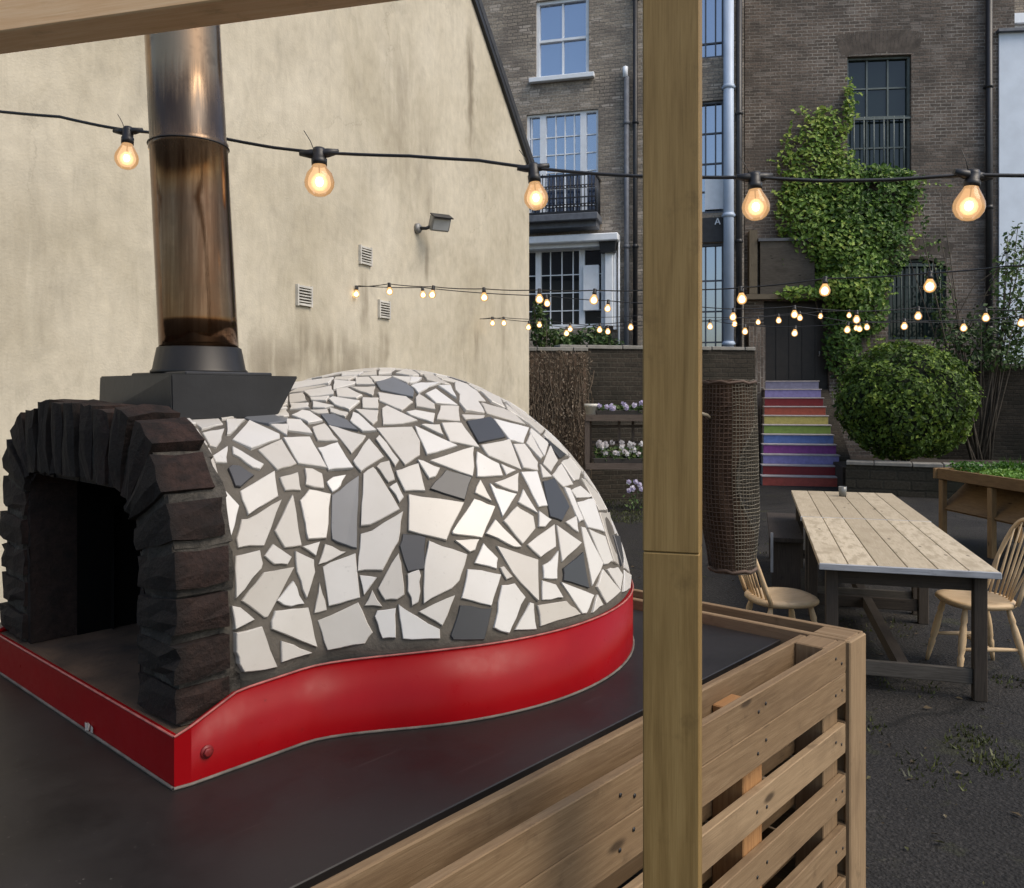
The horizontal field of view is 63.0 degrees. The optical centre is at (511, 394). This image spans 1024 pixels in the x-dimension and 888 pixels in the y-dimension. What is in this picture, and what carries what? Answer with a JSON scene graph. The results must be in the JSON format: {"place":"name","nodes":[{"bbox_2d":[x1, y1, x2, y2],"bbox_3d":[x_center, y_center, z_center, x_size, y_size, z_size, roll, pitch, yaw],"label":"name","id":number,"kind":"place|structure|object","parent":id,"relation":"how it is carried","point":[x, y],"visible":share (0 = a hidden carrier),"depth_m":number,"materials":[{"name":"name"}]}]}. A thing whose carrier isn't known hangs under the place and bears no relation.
{"place":"outdoors","nodes":[
{"label":"outdoors","id":0,"kind":"place"},
{"bbox_2d":[0,0,534,621],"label":"gable house","id":1,"kind":"structure","parent":0,"point":[78,314],"depth_m":7.08,"materials":[{"name":"paint"}]},
{"bbox_2d":[414,213,453,233],"bbox_3d":[-0.833,-1.816,8.883,0.410,0.216,0.234,0,0,-16],"label":"floodlight","id":2,"kind":"object","parent":1,"relation":"attached to","point":[439,222],"visible":1,"depth_m":8.88,"materials":[{"name":"grey metal"}]},
{"bbox_2d":[0,110,1023,220],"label":"festoon lights","id":3,"kind":"object","parent":1,"relation":"hanging from","point":[969,203],"visible":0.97,"depth_m":2.23,"materials":[{"name":"rubber"}]},
{"bbox_2d":[353,265,1023,304],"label":"festoon lights","id":4,"kind":"object","parent":1,"relation":"attached to","point":[929,285],"visible":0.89,"depth_m":5.06,"materials":[{"name":"rubber"}]},
{"bbox_2d":[358,285,1023,323],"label":"festoon lights","id":5,"kind":"object","parent":1,"relation":"attached to","point":[856,318],"visible":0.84,"depth_m":7.03,"materials":[{"name":"rubber"}]},
{"bbox_2d":[482,314,1023,336],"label":"festoon lights","id":6,"kind":"object","parent":1,"relation":"attached to","point":[963,327],"visible":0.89,"depth_m":8.73,"materials":[{"name":"rubber"}]},
{"bbox_2d":[488,311,1017,333],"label":"festoon lights","id":7,"kind":"object","parent":1,"relation":"attached to","point":[734,322],"visible":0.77,"depth_m":9.95,"materials":[{"name":"rubber"}]},
{"bbox_2d":[482,0,743,346],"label":"town house","id":8,"kind":"structure","parent":0,"point":[573,69],"depth_m":17.70,"materials":[{"name":"brick"}]},
{"bbox_2d":[536,0,588,76],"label":"window","id":9,"kind":"structure","parent":8,"relation":"in","point":[562,26],"depth_m":18.12,"materials":[{"name":"blue glass"}]},
{"bbox_2d":[527,109,597,212],"bbox_3d":[1.102,-4.878,18.103,1.573,2.407,0.090,0,0,15],"label":"window","id":10,"kind":"structure","parent":8,"relation":"in","point":[565,140],"depth_m":18.10,"materials":[{"name":"blue glass"}]},
{"bbox_2d":[529,248,604,328],"bbox_3d":[1.125,-2.296,18.098,1.815,1.763,0.090,0,0,15],"label":"window","id":11,"kind":"structure","parent":8,"relation":"in","point":[548,269],"depth_m":18.11,"materials":[{"name":"white paint"}]},
{"bbox_2d":[702,0,722,58],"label":"window","id":12,"kind":"structure","parent":8,"relation":"in","point":[712,10],"depth_m":17.32,"materials":[{"name":"blue glass"}]},
{"bbox_2d":[702,100,722,213],"bbox_3d":[4.092,-4.881,17.302,0.573,2.317,0.090,0,0,15],"label":"window","id":13,"kind":"structure","parent":8,"relation":"in","point":[712,111],"depth_m":17.32,"materials":[{"name":"blue glass"}]},
{"bbox_2d":[702,243,722,346],"bbox_3d":[4.092,-1.835,17.302,0.573,2.546,0.090,0,0,15],"label":"window","id":14,"kind":"structure","parent":8,"relation":"in","point":[712,253],"depth_m":17.31,"materials":[{"name":"blue"}]},
{"bbox_2d":[597,309,1023,330],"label":"festoon lights","id":15,"kind":"object","parent":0,"point":[848,315],"visible":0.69,"depth_m":11.34,"materials":[{"name":"rubber"}]},
{"bbox_2d":[603,472,1023,887],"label":"ground","id":16,"kind":"structure","parent":0,"point":[979,829],"depth_m":4.18,"materials":[{"name":"grey asphalt"}]},
{"bbox_2d":[0,589,865,887],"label":"pallet counter","id":17,"kind":"object","parent":16,"relation":"on","point":[546,795],"visible":0.58,"depth_m":1.66,"materials":[{"name":"brown wood"}]},
{"bbox_2d":[0,25,634,790],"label":"pizza oven","id":18,"kind":"object","parent":17,"relation":"on","point":[218,559],"visible":1,"depth_m":2.00,"materials":[{"name":"tile"}]},
{"bbox_2d":[530,301,576,346],"bbox_3d":[0.678,0.051,14.000,0.808,3.306,0.490,0,0,0],"label":"garden shrub","id":19,"kind":"object","parent":16,"relation":"on","point":[543,331],"visible":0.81,"depth_m":13.94,"materials":[{"name":"green plant"}]},
{"bbox_2d":[529,347,587,468],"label":"old wall","id":20,"kind":"structure","parent":16,"relation":"on","point":[566,350],"depth_m":12.89,"materials":[{"name":"brown brick"}]},
{"bbox_2d":[529,350,593,479],"bbox_3d":[0.483,0.519,12.746,1.595,2.405,0.126,0,0,-8],"label":"dead creeper","id":21,"kind":"object","parent":20,"relation":"attached to","point":[537,418],"visible":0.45,"depth_m":12.79,"materials":[{"name":"dry brown twigs"}]},
{"bbox_2d":[564,324,623,344],"bbox_3d":[1.427,0.244,14.501,1.096,2.920,0.596,0,0,0],"label":"garden shrub","id":22,"kind":"object","parent":16,"relation":"on","point":[595,337],"visible":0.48,"depth_m":14.40,"materials":[{"name":"green plant"}]},
{"bbox_2d":[584,415,642,477],"bbox_3d":[1.894,1.000,12.257,1.651,1.401,0.360,0,0,4],"label":"flower shelf","id":23,"kind":"object","parent":16,"relation":"on","point":[588,442],"visible":0.49,"depth_m":12.15,"materials":[{"name":"brown wood"}]},
{"bbox_2d":[584,404,597,414],"bbox_3d":[1.166,0.238,12.277,0.216,0.190,0.216,0,0,0],"label":"flower pot","id":24,"kind":"object","parent":23,"relation":"on","point":[590,409],"visible":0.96,"depth_m":12.20,"materials":[{"name":"white ceramic"}]},
{"bbox_2d":[593,440,642,462],"bbox_3d":[1.956,0.846,12.242,1.550,0.380,0.272,0,0,4],"label":"flower trough","id":25,"kind":"object","parent":23,"relation":"on","point":[603,450],"visible":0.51,"depth_m":12.20,"materials":[{"name":"white plant"}]},
{"bbox_2d":[596,400,642,414],"bbox_3d":[1.976,0.206,12.237,1.514,0.255,0.274,0,0,4],"label":"flower trough","id":26,"kind":"object","parent":23,"relation":"on","point":[623,409],"visible":0.45,"depth_m":12.18,"materials":[{"name":"purple plant"}]},
{"bbox_2d":[623,479,642,511],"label":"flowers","id":27,"kind":"object","parent":16,"relation":"on","point":[632,487],"visible":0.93,"depth_m":12.02,"materials":[{"name":"purple plant"}]},
{"bbox_2d":[554,345,755,500],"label":"brick wall","id":28,"kind":"structure","parent":16,"relation":"on","point":[618,375],"depth_m":13.43,"materials":[{"name":"brick"}]},
{"bbox_2d":[643,0,701,887],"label":"shelter post","id":29,"kind":"object","parent":16,"relation":"on","point":[672,443],"visible":1,"depth_m":1.32,"materials":[{"name":"brown wood"}]},
{"bbox_2d":[0,0,398,53],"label":"roof beam","id":30,"kind":"structure","parent":29,"relation":"attached to","point":[26,25],"depth_m":1.57,"materials":[{"name":"brown wood"}]},
{"bbox_2d":[702,379,759,575],"bbox_3d":[0.351,0.142,1.449,0.164,0.334,0.103,0,0,-22],"label":"wire roll","id":31,"kind":"object","parent":29,"relation":"hanging from","point":[729,420],"visible":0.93,"depth_m":1.42,"materials":[{"name":"brown metal"}]},
{"bbox_2d":[738,560,818,622],"bbox_3d":[1.611,1.232,5.191,0.544,0.941,0.432,0,0,-8],"label":"windsor chair","id":32,"kind":"object","parent":16,"relation":"on","point":[790,599],"visible":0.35,"depth_m":5.12,"materials":[{"name":"brown wood"}]},
{"bbox_2d":[767,512,803,589],"bbox_3d":[2.584,1.450,7.964,0.280,0.500,1.610,0,0,16],"label":"bench","id":33,"kind":"object","parent":16,"relation":"on","point":[786,539],"visible":0.96,"depth_m":7.29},
{"bbox_2d":[760,381,839,486],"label":"rainbow steps","id":34,"kind":"structure","parent":16,"relation":"on","point":[798,446],"depth_m":16.53,"materials":[{"name":"paint"}]},
{"bbox_2d":[631,565,1023,884],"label":"leaf litter","id":35,"kind":"object","parent":16,"relation":"on","point":[957,771],"visible":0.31,"depth_m":4.00,"materials":[{"name":"brown plant"}]},
{"bbox_2d":[821,390,850,460],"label":"cheek wall","id":36,"kind":"structure","parent":16,"relation":"on","point":[841,447],"depth_m":16.90,"materials":[{"name":"concrete"}]},
{"bbox_2d":[791,490,930,614],"bbox_3d":[2.973,1.330,7.327,0.934,0.740,1.860,0,0,16],"label":"dining table","id":37,"kind":"object","parent":16,"relation":"on","point":[862,505],"visible":0.45,"depth_m":6.96,"materials":[{"name":"beige wood"}]},
{"bbox_2d":[838,486,846,496],"bbox_3d":[3.104,0.913,7.852,0.076,0.090,0.076,0,0,0],"label":"drinking glass","id":38,"kind":"object","parent":37,"relation":"on","point":[842,490],"visible":1,"depth_m":7.82,"materials":[{"name":"glass"}]},
{"bbox_2d":[802,517,1001,701],"bbox_3d":[2.450,1.330,5.524,0.924,0.740,1.880,0,0,16],"label":"dining table","id":39,"kind":"object","parent":16,"relation":"on","point":[923,557],"visible":0.9,"depth_m":4.85,"materials":[{"name":"beige wood"}]},
{"bbox_2d":[833,458,1022,486],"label":"planting bed","id":40,"kind":"object","parent":16,"relation":"on","point":[840,470],"visible":0.12,"depth_m":15.88,"materials":[{"name":"soil"}]},
{"bbox_2d":[831,336,985,460],"bbox_3d":[6.989,0.140,14.899,2.514,2.396,2.450,0,0,0],"label":"round bush","id":41,"kind":"object","parent":40,"relation":"on","point":[908,402],"visible":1,"depth_m":14.20,"materials":[{"name":"green plant"}]},
{"bbox_2d":[846,460,1017,498],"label":"retaining wall","id":42,"kind":"structure","parent":16,"relation":"on","point":[905,479],"depth_m":13.89,"materials":[{"name":"brick"},{"name":"stone"}]},
{"bbox_2d":[909,174,1023,459],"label":"tall shrub","id":43,"kind":"object","parent":16,"relation":"on","point":[996,360],"visible":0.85,"depth_m":16.26,"materials":[{"name":"green plant"}]},
{"bbox_2d":[925,518,1023,668],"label":"windsor chair","id":44,"kind":"object","parent":16,"relation":"on","point":[961,599],"visible":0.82,"depth_m":5.13,"materials":[{"name":"brown wood"}]},
{"bbox_2d":[933,456,1023,558],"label":"raised planter","id":45,"kind":"object","parent":16,"relation":"on","point":[993,494],"visible":1,"depth_m":8.93,"materials":[{"name":"wood"}]},
{"bbox_2d":[937,363,1023,460],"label":"garden wall","id":46,"kind":"structure","parent":16,"relation":"on","point":[1009,438],"depth_m":16.74,"materials":[{"name":"brick"}]},
{"bbox_2d":[603,499,1023,791],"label":"grass","id":47,"kind":"structure","parent":0,"point":[994,758],"depth_m":4.06,"materials":[{"name":"green plant"}]},
{"bbox_2d":[744,0,1014,471],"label":"terrace house","id":48,"kind":"structure","parent":0,"point":[923,74],"depth_m":18.34,"materials":[{"name":"brick"}]},
{"bbox_2d":[764,301,826,389],"bbox_3d":[6.298,-0.962,18.598,1.390,2.206,0.159,0,0,6],"label":"door","id":49,"kind":"structure","parent":48,"relation":"in","point":[788,357],"depth_m":18.62,"materials":[{"name":"paint"}]},
{"bbox_2d":[767,76,952,382],"bbox_3d":[7.534,-3.584,17.901,3.924,6.697,0.921,0,0,6],"label":"climbing ivy","id":50,"kind":"object","parent":48,"relation":"attached to","point":[840,258],"visible":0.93,"depth_m":18.11,"materials":[{"name":"green plant"}]},
{"bbox_2d":[847,56,909,175],"bbox_3d":[8.049,-6.087,18.439,1.346,2.652,0.090,0,0,6],"label":"window","id":51,"kind":"structure","parent":48,"relation":"in","point":[883,82],"depth_m":18.45,"materials":[{"name":"grey glass"}]},
{"bbox_2d":[888,260,944,339],"bbox_3d":[8.843,-2.073,18.356,1.209,1.766,0.090,0,0,6],"label":"window","id":52,"kind":"structure","parent":48,"relation":"in","point":[928,296],"depth_m":18.37,"materials":[{"name":"green paint"}]},
{"bbox_2d":[996,27,1023,362],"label":"rendered house","id":53,"kind":"structure","parent":0,"point":[1010,115],"depth_m":17.97,"materials":[{"name":"white paint"}]},
{"bbox_2d":[1015,0,1023,27],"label":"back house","id":54,"kind":"structure","parent":0,"point":[1019,13],"depth_m":25.97,"materials":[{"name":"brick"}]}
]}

